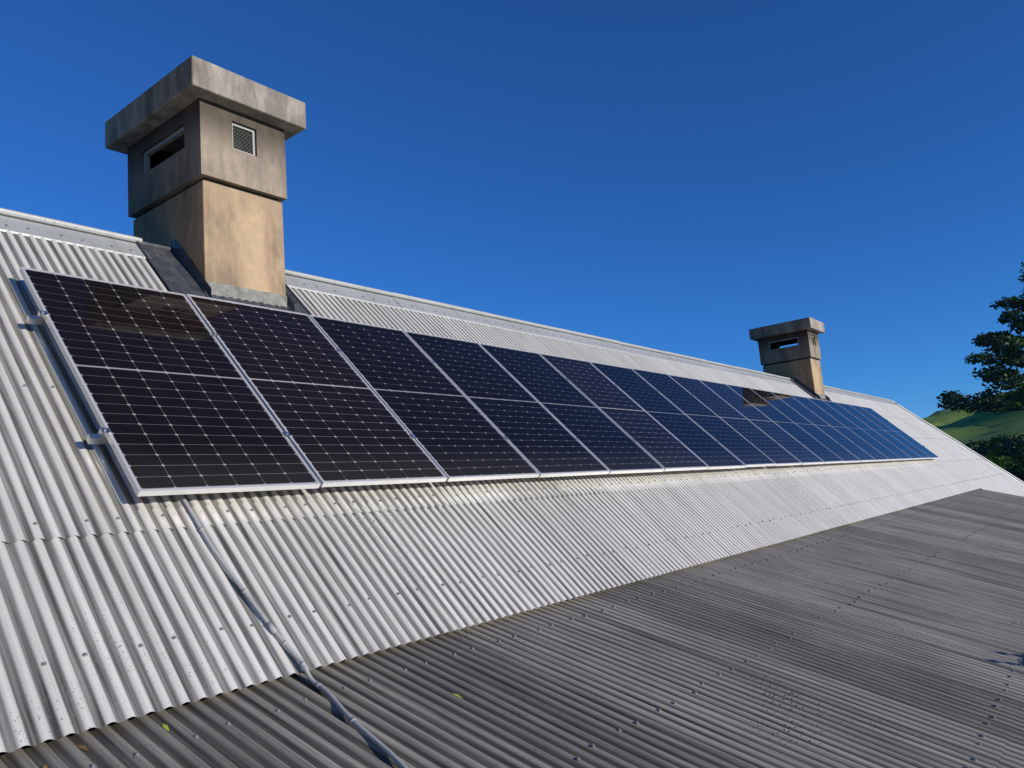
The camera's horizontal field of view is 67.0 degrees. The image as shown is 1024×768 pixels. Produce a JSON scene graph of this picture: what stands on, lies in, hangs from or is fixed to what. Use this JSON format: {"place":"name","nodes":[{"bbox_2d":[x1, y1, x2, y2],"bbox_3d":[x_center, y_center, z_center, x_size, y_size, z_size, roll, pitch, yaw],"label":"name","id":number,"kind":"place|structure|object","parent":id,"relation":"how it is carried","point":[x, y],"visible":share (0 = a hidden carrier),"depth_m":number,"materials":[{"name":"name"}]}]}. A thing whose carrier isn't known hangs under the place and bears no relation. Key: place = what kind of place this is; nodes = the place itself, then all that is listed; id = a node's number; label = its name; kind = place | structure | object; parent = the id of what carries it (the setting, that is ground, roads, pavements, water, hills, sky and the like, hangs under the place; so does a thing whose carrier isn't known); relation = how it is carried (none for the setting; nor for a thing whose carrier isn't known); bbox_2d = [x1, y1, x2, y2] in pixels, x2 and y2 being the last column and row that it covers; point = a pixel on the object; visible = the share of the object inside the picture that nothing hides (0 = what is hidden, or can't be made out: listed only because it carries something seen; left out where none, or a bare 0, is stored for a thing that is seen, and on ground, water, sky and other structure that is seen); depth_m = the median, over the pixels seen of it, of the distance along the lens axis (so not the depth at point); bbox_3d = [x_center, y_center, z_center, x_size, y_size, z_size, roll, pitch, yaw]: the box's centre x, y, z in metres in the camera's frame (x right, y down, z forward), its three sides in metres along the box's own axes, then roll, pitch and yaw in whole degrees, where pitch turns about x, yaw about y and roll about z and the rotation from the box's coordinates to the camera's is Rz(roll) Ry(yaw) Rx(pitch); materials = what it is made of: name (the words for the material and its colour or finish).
{"place":"outdoors","nodes":[
{"label":"outdoors","id":0,"kind":"place"},
{"bbox_2d":[0,489,1023,767],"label":"upper roof sheets","id":1,"kind":"object","parent":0,"point":[918,663],"visible":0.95,"depth_m":4.32,"materials":[{"name":"grey metal"}]},
{"bbox_2d":[0,0,1023,418],"label":"sky","id":2,"kind":"structure","parent":0,"point":[683,177],"materials":[{"name":"blue"}]},
{"bbox_2d":[922,391,1023,454],"bbox_3d":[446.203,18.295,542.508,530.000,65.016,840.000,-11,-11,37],"label":"hill","id":3,"kind":"structure","parent":0,"point":[962,427],"depth_m":405.99,"materials":[{"name":"green plant"}]},
{"bbox_2d":[936,262,1023,481],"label":"foliage","id":4,"kind":"object","parent":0,"point":[1009,346],"visible":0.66,"depth_m":38.24,"materials":[{"name":"green plant"}]},
{"bbox_2d":[980,431,1023,467],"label":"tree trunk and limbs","id":5,"kind":"object","parent":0,"point":[1000,461],"visible":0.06,"depth_m":74.42,"materials":[{"name":"green plant"}]},
{"bbox_2d":[998,458,1022,467],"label":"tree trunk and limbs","id":6,"kind":"object","parent":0,"point":[1012,463],"visible":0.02,"depth_m":66.01,"materials":[{"name":"green plant"}]},
{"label":"building walls","id":7,"kind":"object","parent":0,"visible":0},
{"bbox_2d":[997,701,1023,767],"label":"lean-to roof sheets","id":8,"kind":"object","parent":7,"relation":"on","point":[1012,755],"visible":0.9,"depth_m":4.06,"materials":[{"name":"grey metal"}]},
{"bbox_2d":[179,494,407,767],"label":"electrical conduit","id":9,"kind":"object","parent":8,"relation":"on","point":[396,759],"visible":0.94,"depth_m":3.73,"materials":[{"name":"grey plastic"}]},
{"bbox_2d":[43,693,830,767],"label":"fallen leaves","id":10,"kind":"object","parent":8,"relation":"on","point":[84,747],"visible":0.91,"depth_m":2.89,"materials":[{"name":"yellow plant"}]},
{"bbox_2d":[0,458,1023,752],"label":"roof sheets","id":11,"kind":"object","parent":8,"relation":"on","point":[108,602],"visible":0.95,"depth_m":4.33,"materials":[{"name":"metal"}]},
{"bbox_2d":[0,231,979,543],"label":"roof sheets","id":12,"kind":"object","parent":11,"relation":"on","point":[60,477],"visible":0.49,"depth_m":4.94,"materials":[{"name":"metal"}]},
{"bbox_2d":[0,208,150,258],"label":"ridge cap","id":13,"kind":"object","parent":12,"relation":"on","point":[46,228],"visible":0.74,"depth_m":6.12,"materials":[{"name":"metal"}]},
{"bbox_2d":[105,55,312,315],"bbox_3d":[-2.897,-1.095,7.229,1.600,3.140,1.372,-11,-11,37],"label":"chimney","id":14,"kind":"object","parent":12,"relation":"on","point":[199,142],"visible":0.52,"depth_m":6.95,"materials":[{"name":"paint"}]},
{"bbox_2d":[26,310,924,446],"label":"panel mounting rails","id":15,"kind":"object","parent":12,"relation":"on","point":[101,436],"visible":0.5,"depth_m":4.76,"materials":[{"name":"silver metal"}]},
{"bbox_2d":[19,267,319,496],"bbox_3d":[-2.221,-0.062,4.963,1.582,1.610,1.134,-11,-11,37],"label":"solar panel","id":16,"kind":"object","parent":15,"relation":"attached to","point":[176,404],"visible":1,"depth_m":4.81,"materials":[{"name":"black"}]},
{"bbox_2d":[186,294,446,486],"bbox_3d":[-1.508,0.012,5.869,1.582,1.610,1.134,-11,-11,37],"label":"solar panel","id":17,"kind":"object","parent":15,"relation":"attached to","point":[331,413],"visible":1,"depth_m":5.74,"materials":[{"name":"black"}]},
{"bbox_2d":[309,314,539,481],"bbox_3d":[-0.794,0.089,6.771,1.581,1.609,1.134,-11,-11,37],"label":"solar panel","id":18,"kind":"object","parent":15,"relation":"attached to","point":[436,412],"visible":1,"depth_m":6.66,"materials":[{"name":"black"}]},
{"bbox_2d":[403,330,609,477],"bbox_3d":[-0.080,0.167,7.672,1.582,1.610,1.134,-11,-11,37],"label":"solar panel","id":19,"kind":"object","parent":15,"relation":"attached to","point":[543,441],"visible":1,"depth_m":7.58,"materials":[{"name":"blue"}]},
{"bbox_2d":[478,343,664,473],"bbox_3d":[0.633,0.246,8.578,1.582,1.609,1.134,-11,-11,37],"label":"solar panel","id":20,"kind":"object","parent":15,"relation":"attached to","point":[611,446],"visible":1,"depth_m":8.49,"materials":[{"name":"blue"}]},
{"bbox_2d":[538,353,708,470],"bbox_3d":[1.347,0.321,9.482,1.583,1.608,1.134,-11,-11,37],"label":"solar panel","id":21,"kind":"object","parent":15,"relation":"attached to","point":[663,447],"visible":1,"depth_m":9.40,"materials":[{"name":"blue"}]},
{"bbox_2d":[589,361,744,469],"bbox_3d":[2.060,0.400,10.387,1.581,1.609,1.134,-11,-11,37],"label":"solar panel","id":22,"kind":"object","parent":15,"relation":"attached to","point":[707,449],"visible":1,"depth_m":10.32,"materials":[{"name":"blue"}]},
{"bbox_2d":[631,368,775,466],"bbox_3d":[2.772,0.471,11.292,1.584,1.607,1.134,-11,-11,37],"label":"solar panel","id":23,"kind":"object","parent":15,"relation":"attached to","point":[739,447],"visible":0.99,"depth_m":11.22,"materials":[{"name":"blue"}]},
{"bbox_2d":[667,374,801,465],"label":"solar panel","id":24,"kind":"object","parent":15,"relation":"attached to","point":[748,430],"visible":0.99,"depth_m":12.14,"materials":[{"name":"blue"}]},
{"bbox_2d":[698,379,824,464],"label":"solar panel","id":25,"kind":"object","parent":15,"relation":"attached to","point":[796,449],"visible":1,"depth_m":13.04,"materials":[{"name":"blue"}]},
{"bbox_2d":[726,384,843,463],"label":"solar panel","id":26,"kind":"object","parent":15,"relation":"attached to","point":[813,445],"visible":0.99,"depth_m":13.94,"materials":[{"name":"blue"}]},
{"bbox_2d":[750,388,860,462],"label":"solar panel","id":27,"kind":"object","parent":15,"relation":"attached to","point":[815,432],"visible":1,"depth_m":14.87,"materials":[{"name":"blue"}]},
{"bbox_2d":[770,391,875,461],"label":"solar panel","id":28,"kind":"object","parent":15,"relation":"attached to","point":[859,453],"visible":0.99,"depth_m":15.76,"materials":[{"name":"blue"}]},
{"bbox_2d":[789,394,889,460],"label":"solar panel","id":29,"kind":"object","parent":15,"relation":"attached to","point":[861,443],"visible":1,"depth_m":16.67,"materials":[{"name":"blue"}]},
{"bbox_2d":[806,397,900,460],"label":"solar panel","id":30,"kind":"object","parent":15,"relation":"attached to","point":[859,432],"visible":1,"depth_m":17.58,"materials":[{"name":"blue"}]},
{"bbox_2d":[822,400,911,459],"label":"solar panel","id":31,"kind":"object","parent":15,"relation":"attached to","point":[898,452],"visible":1,"depth_m":18.49,"materials":[{"name":"blue"}]},
{"bbox_2d":[836,402,921,459],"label":"solar panel","id":32,"kind":"object","parent":15,"relation":"attached to","point":[884,434],"visible":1,"depth_m":19.38,"materials":[{"name":"blue"}]},
{"bbox_2d":[848,404,930,458],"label":"solar panel","id":33,"kind":"object","parent":15,"relation":"attached to","point":[893,433],"visible":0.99,"depth_m":20.30,"materials":[{"name":"blue"}]},
{"bbox_2d":[860,406,938,458],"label":"solar panel","id":34,"kind":"object","parent":15,"relation":"attached to","point":[902,434],"visible":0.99,"depth_m":21.21,"materials":[{"name":"blue"}]},
{"bbox_2d":[285,269,796,385],"bbox_3d":[2.327,-0.539,13.639,0.364,0.255,15.305,-11,-11,37],"label":"ridge cap","id":35,"kind":"object","parent":12,"relation":"on","point":[294,279],"visible":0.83,"depth_m":10.11,"materials":[{"name":"metal"}]},
{"bbox_2d":[749,317,832,401],"bbox_3d":[7.345,0.010,20.214,1.600,3.140,1.372,-11,-11,37],"label":"chimney","id":36,"kind":"object","parent":12,"relation":"on","point":[799,365],"visible":0.41,"depth_m":19.97,"materials":[{"name":"paint"}]},
{"bbox_2d":[824,385,894,404],"bbox_3d":[10.832,0.378,24.423,0.362,0.254,9.685,-11,-11,37],"label":"ridge cap","id":37,"kind":"object","parent":12,"relation":"on","point":[851,393],"visible":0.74,"depth_m":24.23,"materials":[{"name":"metal"}]},
{"bbox_2d":[5,224,1023,767],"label":"roof screws","id":38,"kind":"object","parent":8,"relation":"on","point":[85,654],"visible":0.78,"depth_m":5.01,"materials":[{"name":"silver metal"}]},
{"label":"main roof hip end sheets","id":39,"kind":"object","parent":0,"visible":0},
{"bbox_2d":[891,401,1023,484],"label":"hip cap","id":40,"kind":"object","parent":39,"relation":"on","point":[964,446],"visible":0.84,"depth_m":28.20,"materials":[{"name":"metal"}]}
]}

